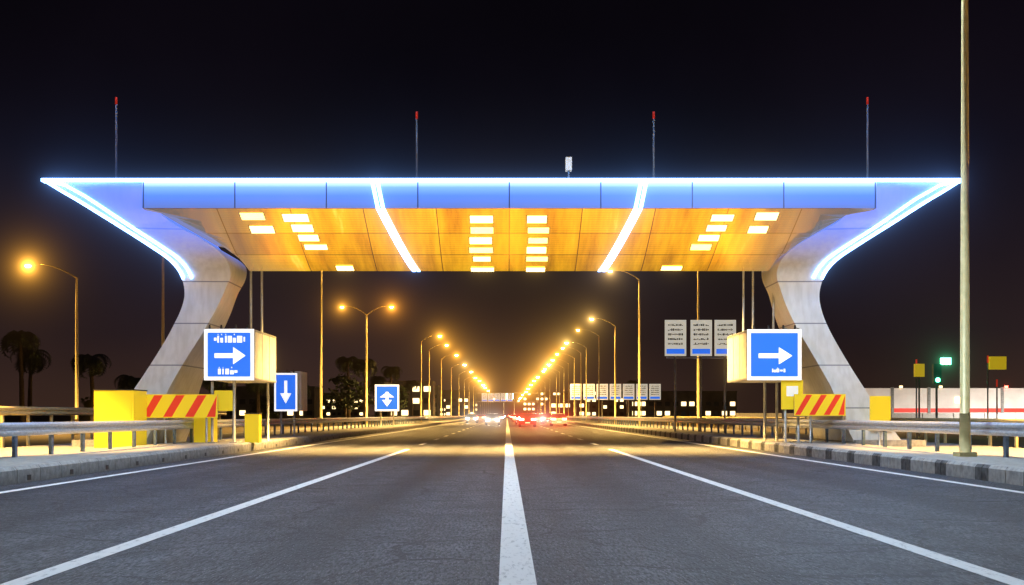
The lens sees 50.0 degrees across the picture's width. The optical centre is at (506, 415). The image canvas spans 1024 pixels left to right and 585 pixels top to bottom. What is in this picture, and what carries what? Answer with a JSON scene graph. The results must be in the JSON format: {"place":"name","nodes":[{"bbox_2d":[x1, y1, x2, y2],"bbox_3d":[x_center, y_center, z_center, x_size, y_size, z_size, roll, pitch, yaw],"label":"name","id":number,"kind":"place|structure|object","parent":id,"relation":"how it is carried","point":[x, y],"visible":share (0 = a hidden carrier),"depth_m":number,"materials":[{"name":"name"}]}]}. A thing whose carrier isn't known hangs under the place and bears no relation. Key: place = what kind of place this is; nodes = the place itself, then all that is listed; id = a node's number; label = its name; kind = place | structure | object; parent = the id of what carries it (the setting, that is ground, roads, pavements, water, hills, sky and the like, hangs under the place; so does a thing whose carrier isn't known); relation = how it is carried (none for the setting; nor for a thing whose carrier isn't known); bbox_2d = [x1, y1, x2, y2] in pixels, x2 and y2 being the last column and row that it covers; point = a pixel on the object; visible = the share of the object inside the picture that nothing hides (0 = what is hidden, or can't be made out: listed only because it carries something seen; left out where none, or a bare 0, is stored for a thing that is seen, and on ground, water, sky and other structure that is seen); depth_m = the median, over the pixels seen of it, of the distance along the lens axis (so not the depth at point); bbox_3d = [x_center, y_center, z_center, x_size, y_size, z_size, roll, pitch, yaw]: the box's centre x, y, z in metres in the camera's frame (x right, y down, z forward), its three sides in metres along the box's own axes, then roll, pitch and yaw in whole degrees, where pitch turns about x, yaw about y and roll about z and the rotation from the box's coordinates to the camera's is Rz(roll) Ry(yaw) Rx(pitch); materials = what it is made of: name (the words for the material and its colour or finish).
{"place":"outdoors","nodes":[
{"label":"outdoors","id":0,"kind":"place"},
{"bbox_2d":[201,378,229,418],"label":"palm tree","id":1,"kind":"object","parent":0,"point":[217,384],"visible":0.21,"depth_m":123.08,"materials":[{"name":"green plant"}]},
{"bbox_2d":[208,386,322,418],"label":"distant building","id":2,"kind":"structure","parent":0,"point":[244,399],"depth_m":313.00,"materials":[{"name":"black"}]},
{"bbox_2d":[295,384,310,424],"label":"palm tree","id":3,"kind":"object","parent":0,"point":[298,412],"visible":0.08,"depth_m":135.81,"materials":[{"name":"green plant"}]},
{"bbox_2d":[322,393,362,417],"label":"distant building","id":4,"kind":"structure","parent":0,"point":[329,412],"depth_m":553.00,"materials":[{"name":"black glass"}]},
{"bbox_2d":[374,385,439,416],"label":"distant building","id":5,"kind":"structure","parent":0,"point":[437,402],"depth_m":414.00,"materials":[{"name":"black glass"}]},
{"bbox_2d":[387,381,435,419],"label":"distant building","id":6,"kind":"structure","parent":0,"point":[406,411],"depth_m":295.00,"materials":[{"name":"black"}]},
{"bbox_2d":[440,390,478,415],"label":"gantry","id":7,"kind":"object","parent":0,"point":[449,391],"depth_m":753.00,"materials":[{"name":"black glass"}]},
{"bbox_2d":[445,393,474,417],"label":"distant building","id":8,"kind":"structure","parent":0,"point":[457,404],"depth_m":515.00,"materials":[{"name":"black"}]},
{"bbox_2d":[0,416,1023,584],"bbox_3d":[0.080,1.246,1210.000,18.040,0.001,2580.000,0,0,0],"label":"road asphalt","id":9,"kind":"structure","parent":0,"point":[429,512],"depth_m":13.37,"materials":[{"name":"grey asphalt"}]},
{"bbox_2d":[466,414,477,422],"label":"car","id":10,"kind":"object","parent":9,"relation":"on","point":[471,417],"visible":0.98,"depth_m":174.52,"materials":[{"name":"grey paint"}]},
{"bbox_2d":[477,414,484,420],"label":"car","id":11,"kind":"object","parent":9,"relation":"on","point":[481,416],"visible":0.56,"depth_m":228.30,"materials":[{"name":"white paint"}]},
{"bbox_2d":[485,414,499,424],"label":"car","id":12,"kind":"object","parent":9,"relation":"on","point":[492,418],"visible":0.99,"depth_m":138.17,"materials":[{"name":"white paint"}]},
{"bbox_2d":[0,419,1023,584],"bbox_3d":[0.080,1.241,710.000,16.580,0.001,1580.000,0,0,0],"label":"road markings","id":13,"kind":"object","parent":9,"relation":"on","point":[516,565],"visible":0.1,"depth_m":11.92,"materials":[{"name":"paint"}]},
{"bbox_2d":[515,414,518,423],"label":"car","id":14,"kind":"object","parent":9,"relation":"on","point":[517,418],"visible":0.4,"depth_m":148.32,"materials":[{"name":"red paint"}]},
{"bbox_2d":[519,413,535,426],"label":"car","id":15,"kind":"object","parent":9,"relation":"on","point":[527,418],"visible":1,"depth_m":116.00,"materials":[{"name":"red paint"}]},
{"bbox_2d":[535,414,543,423],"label":"car","id":16,"kind":"object","parent":9,"relation":"on","point":[538,417],"visible":0.43,"depth_m":157.92,"materials":[{"name":"red paint"}]},
{"bbox_2d":[541,414,550,423],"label":"car","id":17,"kind":"object","parent":9,"relation":"on","point":[546,417],"visible":0.48,"depth_m":158.17,"materials":[{"name":"red paint"}]},
{"bbox_2d":[550,413,566,425],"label":"car","id":18,"kind":"object","parent":9,"relation":"on","point":[558,418],"visible":0.98,"depth_m":125.94,"materials":[{"name":"red paint"}]},
{"bbox_2d":[0,0,1023,415],"label":"sky","id":19,"kind":"structure","parent":0,"point":[202,88],"materials":[{"name":"black"}]},
{"bbox_2d":[4,416,1023,447],"bbox_3d":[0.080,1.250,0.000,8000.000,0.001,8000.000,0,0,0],"label":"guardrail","id":20,"kind":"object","parent":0,"point":[35,440],"depth_m":71.02,"materials":[{"name":"grey metal"}]},
{"bbox_2d":[0,330,40,421],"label":"palm tree","id":21,"kind":"object","parent":20,"relation":"on","point":[22,340],"visible":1,"depth_m":103.79,"materials":[{"name":"green plant"}]},
{"bbox_2d":[10,349,50,421],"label":"palm tree","id":22,"kind":"object","parent":20,"relation":"on","point":[36,362],"visible":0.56,"depth_m":115.84,"materials":[{"name":"green plant"}]},
{"bbox_2d":[79,396,90,418],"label":"tree","id":23,"kind":"object","parent":20,"relation":"on","point":[86,404],"visible":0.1,"depth_m":129.18,"materials":[{"name":"green plant"}]},
{"bbox_2d":[70,354,111,420],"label":"palm tree","id":24,"kind":"object","parent":20,"relation":"on","point":[93,363],"visible":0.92,"depth_m":108.93,"materials":[{"name":"green plant"}]},
{"bbox_2d":[20,256,164,434],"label":"road lamp","id":25,"kind":"object","parent":20,"relation":"on","point":[27,264],"visible":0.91,"depth_m":69.93,"materials":[{"name":"metal"}]},
{"bbox_2d":[0,406,226,447],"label":"rail","id":26,"kind":"object","parent":20,"relation":"on","point":[27,411],"visible":0.28,"depth_m":40.07,"materials":[{"name":"metal"}]},
{"bbox_2d":[93,389,146,447],"bbox_3d":[-12.870,0.200,36.600,1.340,2.100,1.340,0,0,0],"label":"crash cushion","id":27,"kind":"object","parent":20,"relation":"on","point":[120,404],"visible":0.57,"depth_m":35.93,"materials":[{"name":"yellow plastic"}]},
{"bbox_2d":[114,374,140,388],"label":"palm tree","id":28,"kind":"object","parent":20,"relation":"on","point":[124,381],"visible":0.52,"depth_m":124.78,"materials":[{"name":"green plant"}]},
{"bbox_2d":[147,394,217,442],"bbox_3d":[-11.170,0.270,37.519,2.600,1.960,0.142,0,0,0],"label":"chevron barrier","id":29,"kind":"object","parent":20,"relation":"on","point":[166,406],"visible":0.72,"depth_m":37.45,"materials":[{"name":"yellow"}]},
{"bbox_2d":[0,418,463,456],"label":"service strip","id":30,"kind":"object","parent":20,"relation":"on","point":[24,450],"visible":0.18,"depth_m":37.51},
{"bbox_2d":[0,419,465,485],"bbox_3d":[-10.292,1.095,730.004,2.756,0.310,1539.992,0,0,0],"label":"kerb","id":31,"kind":"structure","parent":20,"relation":"on","point":[27,468],"depth_m":28.41,"materials":[{"name":"concrete"}]},
{"bbox_2d":[194,413,261,442],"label":"yellow cabinets","id":32,"kind":"object","parent":31,"relation":"on","point":[253,427],"visible":0.54,"depth_m":38.64,"materials":[{"name":"yellow metal"}]},
{"bbox_2d":[0,416,465,456],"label":"guardrail","id":33,"kind":"object","parent":31,"relation":"on","point":[14,430],"visible":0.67,"depth_m":32.97,"materials":[{"name":"metal"}]},
{"bbox_2d":[204,325,275,442],"bbox_3d":[-9.540,-1.075,39.511,1.722,4.070,3.638,0,0,0],"label":"direction sign","id":34,"kind":"object","parent":31,"relation":"on","point":[236,355],"visible":0.97,"depth_m":37.70,"materials":[{"name":"metal"}]},
{"bbox_2d":[250,271,262,331],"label":"poles","id":35,"kind":"object","parent":34,"relation":"on","point":[261,300],"visible":0.65,"depth_m":40.16,"materials":[{"name":"metal"}]},
{"bbox_2d":[274,370,306,435],"bbox_3d":[-9.992,-0.545,50.821,1.205,3.010,1.658,0,0,0],"label":"lane sign","id":36,"kind":"object","parent":31,"relation":"on","point":[290,391],"visible":0.85,"depth_m":50.00,"materials":[{"name":"blue metal"}]},
{"bbox_2d":[375,382,398,425],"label":"lane sign","id":37,"kind":"object","parent":31,"relation":"on","point":[386,396],"visible":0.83,"depth_m":95.00,"materials":[{"name":"blue metal"}]},
{"bbox_2d":[244,383,271,412],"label":"palm tree","id":38,"kind":"object","parent":20,"relation":"on","point":[257,390],"visible":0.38,"depth_m":129.67,"materials":[{"name":"green plant"}]},
{"bbox_2d":[251,395,279,418],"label":"tree","id":39,"kind":"object","parent":20,"relation":"on","point":[263,409],"visible":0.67,"depth_m":139.14,"materials":[{"name":"green plant"}]},
{"bbox_2d":[335,356,356,422],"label":"palm tree","id":40,"kind":"object","parent":20,"relation":"on","point":[344,363],"visible":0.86,"depth_m":169.72,"materials":[{"name":"green plant"}]},
{"bbox_2d":[323,371,372,423],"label":"tree","id":41,"kind":"object","parent":20,"relation":"on","point":[340,403],"visible":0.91,"depth_m":155.34,"materials":[{"name":"green plant"}]},
{"bbox_2d":[350,359,377,423],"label":"palm tree","id":42,"kind":"object","parent":20,"relation":"on","point":[360,365],"visible":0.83,"depth_m":149.79,"materials":[{"name":"green plant"}]},
{"bbox_2d":[369,375,386,416],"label":"palm tree","id":43,"kind":"object","parent":20,"relation":"on","point":[375,379],"visible":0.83,"depth_m":229.19,"materials":[{"name":"green plant"}]},
{"bbox_2d":[368,382,401,421],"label":"tree","id":44,"kind":"object","parent":20,"relation":"on","point":[373,393],"visible":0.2,"depth_m":214.04,"materials":[{"name":"green plant"}]},
{"bbox_2d":[380,366,401,421],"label":"palm tree","id":45,"kind":"object","parent":20,"relation":"on","point":[394,371],"visible":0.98,"depth_m":195.06,"materials":[{"name":"green plant"}]},
{"bbox_2d":[374,383,408,422],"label":"tree","id":46,"kind":"object","parent":20,"relation":"on","point":[402,391],"visible":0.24,"depth_m":182.01,"materials":[{"name":"green plant"}]},
{"bbox_2d":[404,380,418,419],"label":"palm tree","id":47,"kind":"object","parent":20,"relation":"on","point":[411,384],"visible":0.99,"depth_m":259.80,"materials":[{"name":"green plant"}]},
{"bbox_2d":[338,305,491,425],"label":"street lamps","id":48,"kind":"object","parent":20,"relation":"on","point":[438,335],"visible":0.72,"depth_m":169.93,"materials":[{"name":"metal"}]},
{"bbox_2d":[41,97,960,446],"bbox_3d":[-0.140,-4.875,40.000,30.200,12.250,8.180,0,0,0],"label":"toll gantry","id":49,"kind":"object","parent":20,"relation":"on","point":[793,239],"visible":0.93,"depth_m":37.14,"materials":[{"name":"painted metal"},{"name":"concrete"},{"name":"glass"}]},
{"bbox_2d":[742,271,773,330],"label":"poles","id":50,"kind":"object","parent":49,"relation":"attached to","point":[753,302],"visible":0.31,"depth_m":40.27,"materials":[{"name":"metal"}]},
{"bbox_2d":[475,393,538,413],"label":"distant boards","id":51,"kind":"object","parent":20,"relation":"on","point":[493,397],"visible":0.99,"depth_m":330.00,"materials":[{"name":"grey"}]},
{"bbox_2d":[320,271,699,427],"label":"poles","id":52,"kind":"object","parent":20,"relation":"on","point":[321,411],"visible":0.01,"depth_m":89.92,"materials":[{"name":"metal"}]},
{"bbox_2d":[517,271,640,425],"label":"street lamps","id":53,"kind":"object","parent":20,"relation":"on","point":[556,353],"visible":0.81,"depth_m":144.99,"materials":[{"name":"metal"}]},
{"bbox_2d":[570,384,660,421],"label":"billboards","id":54,"kind":"object","parent":20,"relation":"on","point":[654,392],"visible":0.81,"depth_m":200.00,"materials":[{"name":"grey"}]},
{"bbox_2d":[627,380,637,416],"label":"palm tree","id":55,"kind":"object","parent":20,"relation":"on","point":[634,382],"visible":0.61,"depth_m":259.82,"materials":[{"name":"green plant"}]},
{"bbox_2d":[665,320,735,432],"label":"information signs","id":56,"kind":"object","parent":20,"relation":"on","point":[700,338],"visible":0.91,"depth_m":64.00,"materials":[{"name":"grey metal"}]},
{"bbox_2d":[567,420,1023,485],"bbox_3d":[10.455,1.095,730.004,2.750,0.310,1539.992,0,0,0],"label":"kerb","id":57,"kind":"structure","parent":20,"relation":"on","point":[997,468],"depth_m":28.73,"materials":[{"name":"grey concrete"}]},
{"bbox_2d":[727,325,802,442],"bbox_3d":[9.200,-1.065,39.311,1.941,4.050,3.438,0,0,0],"label":"direction sign","id":58,"kind":"object","parent":57,"relation":"on","point":[765,356],"visible":0.93,"depth_m":37.60,"materials":[{"name":"metal"}]},
{"bbox_2d":[566,416,1023,456],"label":"guardrail","id":59,"kind":"object","parent":57,"relation":"on","point":[1005,430],"visible":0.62,"depth_m":34.94,"materials":[{"name":"metal"}]},
{"bbox_2d":[953,0,976,456],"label":"pole","id":60,"kind":"object","parent":57,"relation":"on","point":[964,432],"visible":0.98,"depth_m":25.53,"materials":[{"name":"metal"}]},
{"bbox_2d":[567,419,1023,456],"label":"service strip","id":61,"kind":"object","parent":20,"relation":"on","point":[997,450],"visible":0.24,"depth_m":38.74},
{"bbox_2d":[794,394,845,442],"bbox_3d":[10.680,0.265,37.519,1.750,1.970,0.142,0,0,0],"label":"chevron barrier","id":62,"kind":"object","parent":20,"relation":"on","point":[810,405],"visible":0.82,"depth_m":37.45,"materials":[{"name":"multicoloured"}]},
{"bbox_2d":[663,416,1023,447],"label":"rail","id":63,"kind":"object","parent":20,"relation":"on","point":[972,420],"visible":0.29,"depth_m":44.58,"materials":[{"name":"metal"}]},
{"bbox_2d":[735,413,1023,427],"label":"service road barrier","id":64,"kind":"object","parent":20,"relation":"on","point":[973,415],"visible":0.15,"depth_m":105.88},
{"bbox_2d":[870,396,890,444],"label":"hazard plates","id":65,"kind":"object","parent":20,"relation":"on","point":[880,408],"visible":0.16,"depth_m":37.27,"materials":[{"name":"yellow metal"}]},
{"bbox_2d":[782,356,1005,437],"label":"yellow signs","id":66,"kind":"object","parent":20,"relation":"on","point":[996,362],"visible":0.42,"depth_m":59.96,"materials":[{"name":"metal"}]},
{"bbox_2d":[914,358,950,437],"bbox_3d":[23.255,-0.938,59.965,1.950,4.375,0.330,0,0,0],"label":"traffic signal","id":67,"kind":"object","parent":20,"relation":"on","point":[919,370],"visible":0.91,"depth_m":59.89,"materials":[{"name":"paint"}]},
{"bbox_2d":[522,391,567,413],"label":"distant building","id":68,"kind":"structure","parent":0,"point":[543,402],"depth_m":693.00,"materials":[{"name":"brown glass"}]},
{"bbox_2d":[549,397,584,415],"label":"distant building","id":69,"kind":"structure","parent":0,"point":[552,403],"depth_m":435.00,"materials":[{"name":"beige"}]},
{"bbox_2d":[567,389,624,416],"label":"distant building","id":70,"kind":"structure","parent":0,"point":[608,407],"depth_m":514.00,"materials":[{"name":"black glass"}]},
{"bbox_2d":[626,391,736,416],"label":"distant building","id":71,"kind":"structure","parent":0,"point":[712,403],"depth_m":373.00,"materials":[{"name":"black"}]},
{"bbox_2d":[864,387,1023,412],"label":"boundary wall","id":72,"kind":"structure","parent":0,"point":[1007,397],"depth_m":119.90,"materials":[{"name":"concrete"}]},
{"bbox_2d":[894,386,1023,411],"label":"red band wall","id":73,"kind":"structure","parent":72,"relation":"attached to","point":[957,399],"depth_m":119.86,"materials":[{"name":"red"}]}
]}

